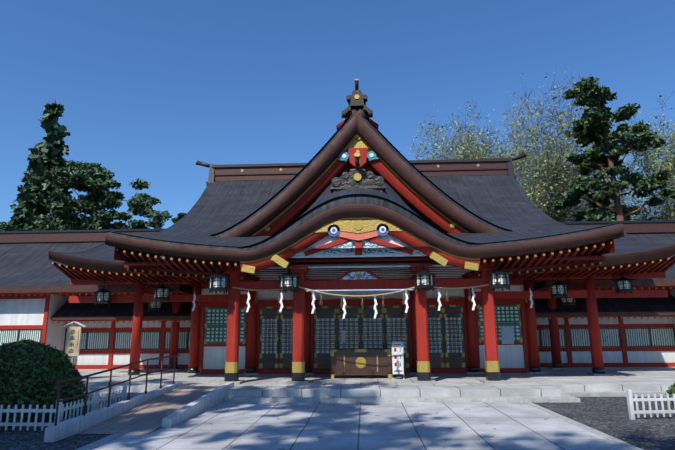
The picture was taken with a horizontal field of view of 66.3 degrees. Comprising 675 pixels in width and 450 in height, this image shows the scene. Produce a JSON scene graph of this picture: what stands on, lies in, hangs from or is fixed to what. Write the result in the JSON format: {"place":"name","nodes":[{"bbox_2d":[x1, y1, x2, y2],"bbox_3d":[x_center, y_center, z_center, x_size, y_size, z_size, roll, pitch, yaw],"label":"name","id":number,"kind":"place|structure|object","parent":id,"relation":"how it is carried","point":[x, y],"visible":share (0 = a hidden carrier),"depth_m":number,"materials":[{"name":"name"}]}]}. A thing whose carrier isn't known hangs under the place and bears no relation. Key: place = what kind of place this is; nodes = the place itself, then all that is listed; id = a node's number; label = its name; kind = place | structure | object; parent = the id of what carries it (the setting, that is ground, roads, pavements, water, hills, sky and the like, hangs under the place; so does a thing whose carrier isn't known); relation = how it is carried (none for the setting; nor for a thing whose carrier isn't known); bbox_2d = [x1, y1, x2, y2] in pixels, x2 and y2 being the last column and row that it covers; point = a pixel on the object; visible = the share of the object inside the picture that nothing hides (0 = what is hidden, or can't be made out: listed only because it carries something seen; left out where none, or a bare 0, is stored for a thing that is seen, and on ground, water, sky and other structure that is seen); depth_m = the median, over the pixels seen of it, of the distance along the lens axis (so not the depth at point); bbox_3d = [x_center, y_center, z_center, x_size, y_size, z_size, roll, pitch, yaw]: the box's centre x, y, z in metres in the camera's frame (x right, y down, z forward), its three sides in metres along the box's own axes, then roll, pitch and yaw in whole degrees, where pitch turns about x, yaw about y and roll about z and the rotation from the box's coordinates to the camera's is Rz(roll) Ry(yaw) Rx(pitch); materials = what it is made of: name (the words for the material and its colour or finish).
{"place":"outdoors","nodes":[
{"label":"outdoors","id":0,"kind":"place"},
{"bbox_2d":[0,397,674,449],"bbox_3d":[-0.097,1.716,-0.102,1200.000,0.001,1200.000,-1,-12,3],"label":"gravel ground","id":1,"kind":"structure","parent":0,"point":[608,415],"depth_m":9.32,"materials":[{"name":"grey gravel"}]},
{"bbox_2d":[7,140,49,226],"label":"spruce","id":2,"kind":"object","parent":1,"relation":"on","point":[25,185],"depth_m":47.57,"materials":[{"name":"green plant"}]},
{"bbox_2d":[8,100,72,230],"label":"spruce","id":3,"kind":"object","parent":1,"relation":"on","point":[35,198],"visible":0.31,"depth_m":41.62,"materials":[{"name":"green plant"}]},
{"bbox_2d":[0,338,85,428],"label":"clipped yew","id":4,"kind":"object","parent":1,"relation":"on","point":[32,372],"visible":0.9,"depth_m":10.18,"materials":[{"name":"green plant"}]},
{"bbox_2d":[62,321,86,364],"bbox_3d":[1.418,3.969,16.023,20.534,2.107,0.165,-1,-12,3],"label":"wooden sign","id":5,"kind":"object","parent":1,"relation":"on","point":[73,340],"visible":0.98,"depth_m":16.57,"materials":[{"name":"brown wood"}]},
{"bbox_2d":[0,160,172,230],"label":"pine","id":6,"kind":"object","parent":1,"relation":"on","point":[94,182],"visible":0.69,"depth_m":36.74,"materials":[{"name":"green plant"}]},
{"bbox_2d":[44,355,233,441],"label":"access ramp","id":7,"kind":"structure","parent":1,"relation":"on","point":[147,412],"depth_m":10.34,"materials":[{"name":"concrete"}]},
{"bbox_2d":[171,212,186,223],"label":"pine","id":8,"kind":"object","parent":1,"relation":"on","point":[178,218],"depth_m":45.64,"materials":[{"name":"green plant"}]},
{"bbox_2d":[0,385,674,429],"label":"picket fences","id":9,"kind":"object","parent":1,"relation":"on","point":[94,402],"visible":0.73,"depth_m":10.06,"materials":[{"name":"white wood"}]},
{"bbox_2d":[76,402,642,449],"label":"paved walkway","id":10,"kind":"structure","parent":1,"relation":"on","point":[400,426],"depth_m":9.12,"materials":[{"name":"stone"}]},
{"bbox_2d":[77,367,674,401],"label":"stone platform","id":11,"kind":"structure","parent":1,"relation":"on","point":[570,384],"depth_m":14.08,"materials":[{"name":"stone"}]},
{"bbox_2d":[0,228,247,368],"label":"wing","id":12,"kind":"structure","parent":11,"relation":"on","point":[51,281],"depth_m":21.23,"materials":[{"name":"red wood"}]},
{"bbox_2d":[330,349,391,378],"bbox_3d":[0.757,4.455,16.689,1.960,0.895,0.921,-1,-12,3],"label":"offering box","id":13,"kind":"object","parent":11,"relation":"on","point":[360,361],"visible":1,"depth_m":16.31,"materials":[{"name":"brown wood"}]},
{"bbox_2d":[123,256,604,291],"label":"roof eaves","id":14,"kind":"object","parent":11,"relation":"on","point":[359,274],"depth_m":15.32,"materials":[{"name":"red wood"}]},
{"bbox_2d":[240,132,479,272],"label":"gable pediments","id":15,"kind":"object","parent":14,"relation":"attached to","point":[357,237],"visible":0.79,"depth_m":14.84,"materials":[{"name":"red paint"}]},
{"bbox_2d":[192,284,533,318],"bbox_3d":[0.679,2.354,15.622,10.720,0.959,1.306,-1,-12,3],"label":"shimenawa rope","id":16,"kind":"object","parent":14,"relation":"hanging from","point":[375,304],"visible":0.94,"depth_m":15.03,"materials":[{"name":"paper"}]},
{"bbox_2d":[92,260,635,311],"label":"hanging lanterns","id":17,"kind":"object","parent":14,"relation":"on","point":[289,280],"visible":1,"depth_m":15.10,"materials":[{"name":"metal"}]},
{"bbox_2d":[105,108,623,262],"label":"roof","id":18,"kind":"structure","parent":14,"relation":"on","point":[494,216],"depth_m":18.38,"materials":[{"name":"grey tile"}]},
{"bbox_2d":[196,79,526,185],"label":"roof ridges","id":19,"kind":"object","parent":18,"relation":"on","point":[356,98],"visible":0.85,"depth_m":24.83,"materials":[{"name":"brown metal"}]},
{"bbox_2d":[117,241,611,279],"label":"eave rafters","id":20,"kind":"object","parent":14,"relation":"on","point":[183,269],"visible":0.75,"depth_m":15.22,"materials":[{"name":"red paint"}]},
{"bbox_2d":[122,263,610,383],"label":"pillars","id":21,"kind":"structure","parent":11,"relation":"on","point":[301,365],"depth_m":17.31,"materials":[{"name":"red wood"}]},
{"bbox_2d":[391,341,404,379],"bbox_3d":[1.874,4.194,16.052,0.370,1.132,0.360,-1,-12,3],"label":"sign board","id":22,"kind":"object","parent":11,"relation":"on","point":[397,359],"visible":1,"depth_m":16.05,"materials":[{"name":"white paint"}]},
{"bbox_2d":[474,220,674,366],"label":"wing","id":23,"kind":"structure","parent":11,"relation":"on","point":[637,327],"depth_m":20.46,"materials":[{"name":"red wood"}]},
{"bbox_2d":[410,110,511,159],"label":"spring tree","id":24,"kind":"object","parent":1,"relation":"on","point":[447,140],"depth_m":48.29,"materials":[{"name":"green plant"}]},
{"bbox_2d":[399,113,536,203],"bbox_3d":[10.516,1.027,41.639,13.804,18.150,12.394,-1,-12,3],"label":"spring tree","id":25,"kind":"object","parent":1,"relation":"on","point":[441,147],"visible":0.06,"depth_m":39.38,"materials":[{"name":"green plant"}]},
{"bbox_2d":[430,70,616,221],"bbox_3d":[14.201,-1.917,40.008,17.032,23.225,15.166,-1,-12,3],"label":"spring tree","id":26,"kind":"object","parent":1,"relation":"on","point":[548,152],"visible":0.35,"depth_m":37.75,"materials":[{"name":"green plant"}]},
{"bbox_2d":[491,102,628,221],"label":"spring tree","id":27,"kind":"object","parent":1,"relation":"on","point":[557,198],"visible":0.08,"depth_m":43.29,"materials":[{"name":"green plant"}]},
{"bbox_2d":[522,135,655,221],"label":"spring tree","id":28,"kind":"object","parent":1,"relation":"on","point":[621,197],"depth_m":46.44,"materials":[{"name":"green plant"}]},
{"bbox_2d":[551,76,674,221],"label":"pine","id":29,"kind":"object","parent":1,"relation":"on","point":[594,126],"visible":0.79,"depth_m":34.20,"materials":[{"name":"green plant"}]},
{"bbox_2d":[584,114,674,220],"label":"spring tree","id":30,"kind":"object","parent":1,"relation":"on","point":[644,217],"visible":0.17,"depth_m":39.48,"materials":[{"name":"green plant"}]},
{"bbox_2d":[611,92,674,219],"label":"spring tree","id":31,"kind":"object","parent":1,"relation":"on","point":[651,164],"visible":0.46,"depth_m":35.30,"materials":[{"name":"green plant"}]},
{"bbox_2d":[665,382,674,404],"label":"clipped shrub","id":32,"kind":"object","parent":1,"relation":"on","point":[671,391],"visible":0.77,"depth_m":12.13,"materials":[{"name":"green plant"}]},
{"bbox_2d":[0,0,674,228],"label":"sky","id":33,"kind":"structure","parent":0,"point":[149,90],"materials":[{"name":"blue"}]},
{"bbox_2d":[198,256,529,373],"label":"shrine facade wall","id":34,"kind":"structure","parent":0,"point":[358,326],"depth_m":18.51,"materials":[{"name":"wood"}]}
]}

